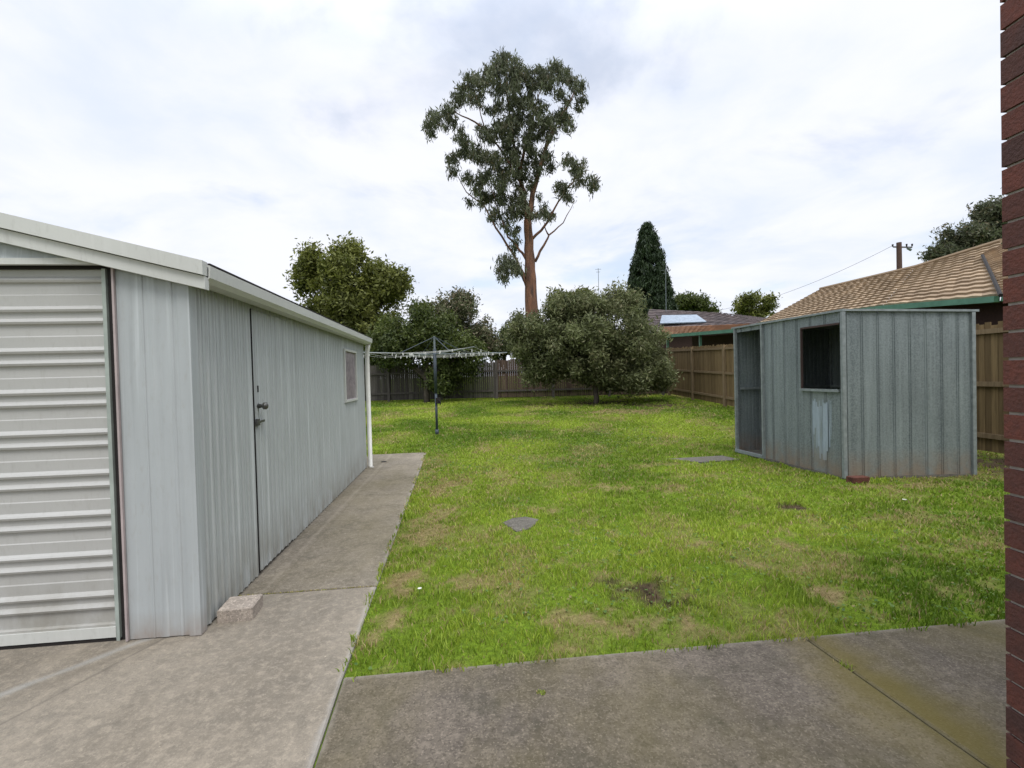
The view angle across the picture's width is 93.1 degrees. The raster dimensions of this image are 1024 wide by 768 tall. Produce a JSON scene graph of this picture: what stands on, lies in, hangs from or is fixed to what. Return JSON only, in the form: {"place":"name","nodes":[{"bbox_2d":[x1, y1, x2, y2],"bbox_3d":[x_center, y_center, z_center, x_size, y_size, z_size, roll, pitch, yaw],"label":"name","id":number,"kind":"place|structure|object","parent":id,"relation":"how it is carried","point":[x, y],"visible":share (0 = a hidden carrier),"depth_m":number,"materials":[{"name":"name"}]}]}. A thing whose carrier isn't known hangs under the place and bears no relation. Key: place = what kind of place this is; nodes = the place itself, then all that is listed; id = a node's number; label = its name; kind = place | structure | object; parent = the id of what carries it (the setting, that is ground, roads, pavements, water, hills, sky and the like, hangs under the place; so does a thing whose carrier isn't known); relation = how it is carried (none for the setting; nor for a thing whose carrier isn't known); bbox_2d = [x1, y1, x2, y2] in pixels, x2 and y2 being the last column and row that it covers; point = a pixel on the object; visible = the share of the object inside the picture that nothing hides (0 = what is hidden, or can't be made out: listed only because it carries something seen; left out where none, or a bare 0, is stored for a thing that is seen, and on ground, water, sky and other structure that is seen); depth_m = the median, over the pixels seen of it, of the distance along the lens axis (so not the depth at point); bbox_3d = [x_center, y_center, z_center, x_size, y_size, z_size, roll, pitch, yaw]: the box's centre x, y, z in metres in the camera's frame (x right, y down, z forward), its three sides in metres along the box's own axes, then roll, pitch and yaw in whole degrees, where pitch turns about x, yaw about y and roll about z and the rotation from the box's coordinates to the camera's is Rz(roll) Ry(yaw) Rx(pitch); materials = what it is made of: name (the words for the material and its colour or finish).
{"place":"outdoors","nodes":[
{"label":"outdoors","id":0,"kind":"place"},
{"bbox_2d":[0,587,376,767],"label":"driveway","id":1,"kind":"structure","parent":0,"point":[261,689],"depth_m":2.28,"materials":[{"name":"concrete"}]},
{"bbox_2d":[217,594,262,623],"bbox_3d":[-1.699,1.403,3.039,0.200,0.080,0.190,-2,1,-10],"label":"concrete block","id":2,"kind":"object","parent":1,"relation":"on","point":[240,608],"depth_m":2.96,"materials":[{"name":"grey concrete"}]},
{"bbox_2d":[238,452,425,595],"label":"path","id":3,"kind":"structure","parent":0,"point":[343,538],"depth_m":4.45,"materials":[{"name":"concrete"}]},
{"bbox_2d":[239,586,374,595],"bbox_3d":[-1.516,1.430,3.342,1.147,0.010,0.030,-2,1,-7],"label":"moss","id":4,"kind":"object","parent":3,"relation":"on","point":[307,590],"visible":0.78,"depth_m":3.35,"materials":[{"name":"green plant"}]},
{"bbox_2d":[0,0,1006,377],"label":"sky","id":5,"kind":"structure","parent":0,"point":[781,146],"materials":[{"name":"white"}]},
{"bbox_2d":[314,376,1010,767],"bbox_3d":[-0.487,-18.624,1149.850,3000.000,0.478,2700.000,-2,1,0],"label":"ground","id":6,"kind":"structure","parent":0,"point":[382,618],"depth_m":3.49,"materials":[{"name":"green plant"}]},
{"bbox_2d":[0,212,373,649],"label":"garage","id":7,"kind":"structure","parent":6,"relation":"on","point":[183,450],"depth_m":2.76,"materials":[{"name":"paint"}]},
{"bbox_2d":[0,266,125,649],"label":"roller door","id":8,"kind":"structure","parent":7,"relation":"in","point":[61,565],"depth_m":2.73,"materials":[{"name":"paint"}]},
{"bbox_2d":[250,308,293,572],"bbox_3d":[-1.921,0.421,3.991,0.085,1.980,0.750,-2,1,-6],"label":"side door","id":9,"kind":"structure","parent":7,"relation":"in","point":[267,359],"depth_m":3.92,"materials":[{"name":"paint"}]},
{"bbox_2d":[343,348,357,402],"bbox_3d":[-2.300,-0.119,6.917,0.117,0.730,0.778,-2,1,0],"label":"window","id":10,"kind":"structure","parent":7,"relation":"in","point":[349,356],"depth_m":6.92,"materials":[{"name":"glass"}]},
{"bbox_2d":[282,230,415,334],"bbox_3d":[-8.637,-3.635,26.140,7.612,8.990,5.230,-2,1,0],"label":"leafy tree","id":11,"kind":"object","parent":6,"relation":"on","point":[349,296],"visible":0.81,"depth_m":25.05,"materials":[{"name":"green plant"}]},
{"bbox_2d":[353,327,405,375],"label":"leafy tree","id":12,"kind":"object","parent":6,"relation":"on","point":[372,363],"visible":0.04,"depth_m":23.39,"materials":[{"name":"green plant"}]},
{"bbox_2d":[363,296,491,402],"bbox_3d":[-3.707,-1.520,20.929,5.721,4.795,3.407,-2,1,0],"label":"leafy tree","id":13,"kind":"object","parent":6,"relation":"on","point":[389,336],"visible":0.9,"depth_m":20.39,"materials":[{"name":"green plant"}]},
{"bbox_2d":[364,361,495,401],"bbox_3d":[-5.091,-0.085,21.990,8.826,1.739,0.105,-2,1,0],"label":"timber fence","id":14,"kind":"object","parent":6,"relation":"on","point":[380,389],"visible":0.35,"depth_m":22.02,"materials":[{"name":"wood"}]},
{"bbox_2d":[363,336,506,433],"bbox_3d":[-1.847,0.057,11.740,2.917,2.429,2.917,-1,1,13],"label":"clothes line","id":15,"kind":"object","parent":6,"relation":"on","point":[434,354],"visible":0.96,"depth_m":11.70,"materials":[{"name":"grey metal"}]},
{"bbox_2d":[407,285,502,388],"bbox_3d":[-2.773,-2.019,23.530,4.709,5.554,3.231,-2,1,0],"label":"leafy tree","id":16,"kind":"object","parent":6,"relation":"on","point":[461,303],"visible":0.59,"depth_m":22.91,"materials":[{"name":"green plant"}]},
{"bbox_2d":[489,324,509,386],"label":"tree","id":17,"kind":"object","parent":6,"relation":"on","point":[494,357],"visible":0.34,"depth_m":25.68,"materials":[{"name":"green plant"}]},
{"bbox_2d":[420,44,602,384],"bbox_3d":[-0.050,-9.968,28.951,10.750,21.558,6.686,-2,1,0],"label":"gum tree","id":18,"kind":"object","parent":6,"relation":"on","point":[513,122],"visible":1,"depth_m":28.14,"materials":[{"name":"green plant"}]},
{"bbox_2d":[499,308,540,382],"bbox_3d":[0.558,-1.662,25.011,2.430,4.577,1.992,-2,1,0],"label":"tree","id":19,"kind":"object","parent":6,"relation":"on","point":[505,350],"visible":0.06,"depth_m":24.91,"materials":[{"name":"green plant"}]},
{"bbox_2d":[503,517,538,531],"bbox_3d":[0.119,1.398,4.803,0.365,0.054,0.394,-2,1,-26],"label":"paver","id":20,"kind":"object","parent":6,"relation":"on","point":[518,524],"visible":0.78,"depth_m":4.78,"materials":[{"name":"concrete"}]},
{"bbox_2d":[546,284,594,387],"bbox_3d":[3.079,-2.297,24.884,2.838,5.738,2.247,-1,1,12],"label":"leafy tree","id":21,"kind":"object","parent":6,"relation":"on","point":[563,292],"visible":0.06,"depth_m":24.64,"materials":[{"name":"green plant"}]},
{"bbox_2d":[495,359,667,397],"bbox_3d":[3.136,-0.323,21.788,7.792,1.812,0.105,-1,1,2],"label":"timber fence","id":22,"kind":"object","parent":6,"relation":"on","point":[511,389],"visible":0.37,"depth_m":21.88,"materials":[{"name":"grey wood"}]},
{"bbox_2d":[495,275,683,403],"bbox_3d":[2.909,-1.663,18.775,7.144,4.979,4.534,-2,1,0],"label":"rounded bush","id":23,"kind":"object","parent":6,"relation":"on","point":[582,342],"visible":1,"depth_m":17.86,"materials":[{"name":"green plant"}]},
{"bbox_2d":[621,221,679,331],"bbox_3d":[10.750,-6.370,37.867,4.571,12.837,4.801,-2,1,0],"label":"cypress tree","id":24,"kind":"object","parent":6,"relation":"on","point":[646,274],"visible":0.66,"depth_m":36.87,"materials":[{"name":"green plant"}]},
{"bbox_2d":[354,426,1010,669],"bbox_3d":[2.244,1.227,7.213,8.607,0.136,9.649,-2,1,0],"label":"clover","id":25,"kind":"object","parent":6,"relation":"on","point":[570,596],"visible":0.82,"depth_m":3.93,"materials":[{"name":"green plant"}]},
{"bbox_2d":[673,289,722,311],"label":"leafy tree","id":26,"kind":"object","parent":6,"relation":"on","point":[686,301],"visible":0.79,"depth_m":40.81,"materials":[{"name":"green plant"}]},
{"bbox_2d":[669,455,738,462],"bbox_3d":[3.130,1.256,7.957,1.066,0.050,0.433,-2,1,-9],"label":"concrete pad","id":27,"kind":"object","parent":6,"relation":"on","point":[708,458],"visible":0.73,"depth_m":7.96,"materials":[{"name":"grey concrete"}]},
{"bbox_2d":[662,323,748,347],"bbox_3d":[9.284,-1.259,22.902,2.268,3.539,6.697,-2,1,-23],"label":"verandah","id":28,"kind":"object","parent":6,"relation":"on","point":[700,339],"visible":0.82,"depth_m":22.86,"materials":[{"name":"orange tile"}]},
{"bbox_2d":[647,268,765,352],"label":"slate house","id":29,"kind":"structure","parent":6,"relation":"on","point":[670,318],"depth_m":31.08,"materials":[{"name":"tile"}]},
{"bbox_2d":[730,288,782,320],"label":"leafy tree","id":30,"kind":"object","parent":6,"relation":"on","point":[750,304],"visible":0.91,"depth_m":43.04,"materials":[{"name":"green plant"}]},
{"bbox_2d":[667,321,1008,453],"bbox_3d":[7.327,-0.196,11.805,0.106,2.519,19.625,-2,1,-2],"label":"timber fence","id":31,"kind":"object","parent":6,"relation":"on","point":[707,374],"visible":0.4,"depth_m":7.84,"materials":[{"name":"brown wood"}]},
{"bbox_2d":[731,309,978,479],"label":"garden shed","id":32,"kind":"structure","parent":6,"relation":"on","point":[874,393],"depth_m":6.34,"materials":[{"name":"metal"}]},
{"bbox_2d":[800,322,839,387],"bbox_3d":[4.236,-0.371,6.684,0.032,0.876,0.684,-2,1,-8],"label":"window frame","id":33,"kind":"structure","parent":32,"relation":"in","point":[801,329],"depth_m":7.00,"materials":[{"name":"grey metal"}]},
{"bbox_2d":[846,475,869,483],"bbox_3d":[4.375,1.205,6.133,0.230,0.075,0.110,-2,1,-6],"label":"red brick","id":34,"kind":"object","parent":6,"relation":"on","point":[858,479],"visible":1,"depth_m":6.08,"materials":[{"name":"red brick"}]},
{"bbox_2d":[758,239,1007,324],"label":"brick house","id":35,"kind":"structure","parent":6,"relation":"on","point":[971,278],"depth_m":11.97,"materials":[{"name":"ceramic"}]},
{"bbox_2d":[892,242,912,286],"bbox_3d":[32.346,-6.009,39.956,1.781,11.241,0.487,-2,1,-4],"label":"power pole","id":36,"kind":"object","parent":6,"relation":"on","point":[898,246],"visible":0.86,"depth_m":39.75,"materials":[{"name":"brown wood"}]},
{"bbox_2d":[722,251,881,309],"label":"overhead wire","id":37,"kind":"object","parent":36,"relation":"attached to","point":[820,279],"visible":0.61,"depth_m":44.08,"materials":[{"name":"metal"}]},
{"bbox_2d":[917,188,1007,261],"bbox_3d":[29.498,-6.042,30.026,7.993,11.648,4.681,-1,1,14],"label":"leafy tree","id":38,"kind":"object","parent":6,"relation":"on","point":[984,226],"visible":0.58,"depth_m":29.41,"materials":[{"name":"green plant"}]},
{"bbox_2d":[315,619,1010,767],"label":"patio","id":39,"kind":"structure","parent":0,"point":[934,696],"depth_m":2.08,"materials":[{"name":"concrete"}]},
{"bbox_2d":[536,689,545,694],"bbox_3d":[0.132,1.400,2.209,0.046,0.012,0.034,-1,1,28],"label":"weed","id":40,"kind":"object","parent":39,"relation":"on","point":[543,692],"visible":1,"depth_m":2.21,"materials":[{"name":"green plant"}]},
{"bbox_2d":[833,659,855,671],"bbox_3d":[1.613,1.360,2.355,0.098,0.035,0.098,-2,1,-36],"label":"weed","id":41,"kind":"object","parent":39,"relation":"on","point":[846,667],"visible":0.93,"depth_m":2.35,"materials":[{"name":"green plant"}]},
{"bbox_2d":[1000,0,1023,767],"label":"brick wall","id":42,"kind":"structure","parent":39,"relation":"on","point":[1012,74],"depth_m":1.52,"materials":[{"name":"brown brick"}]}
]}

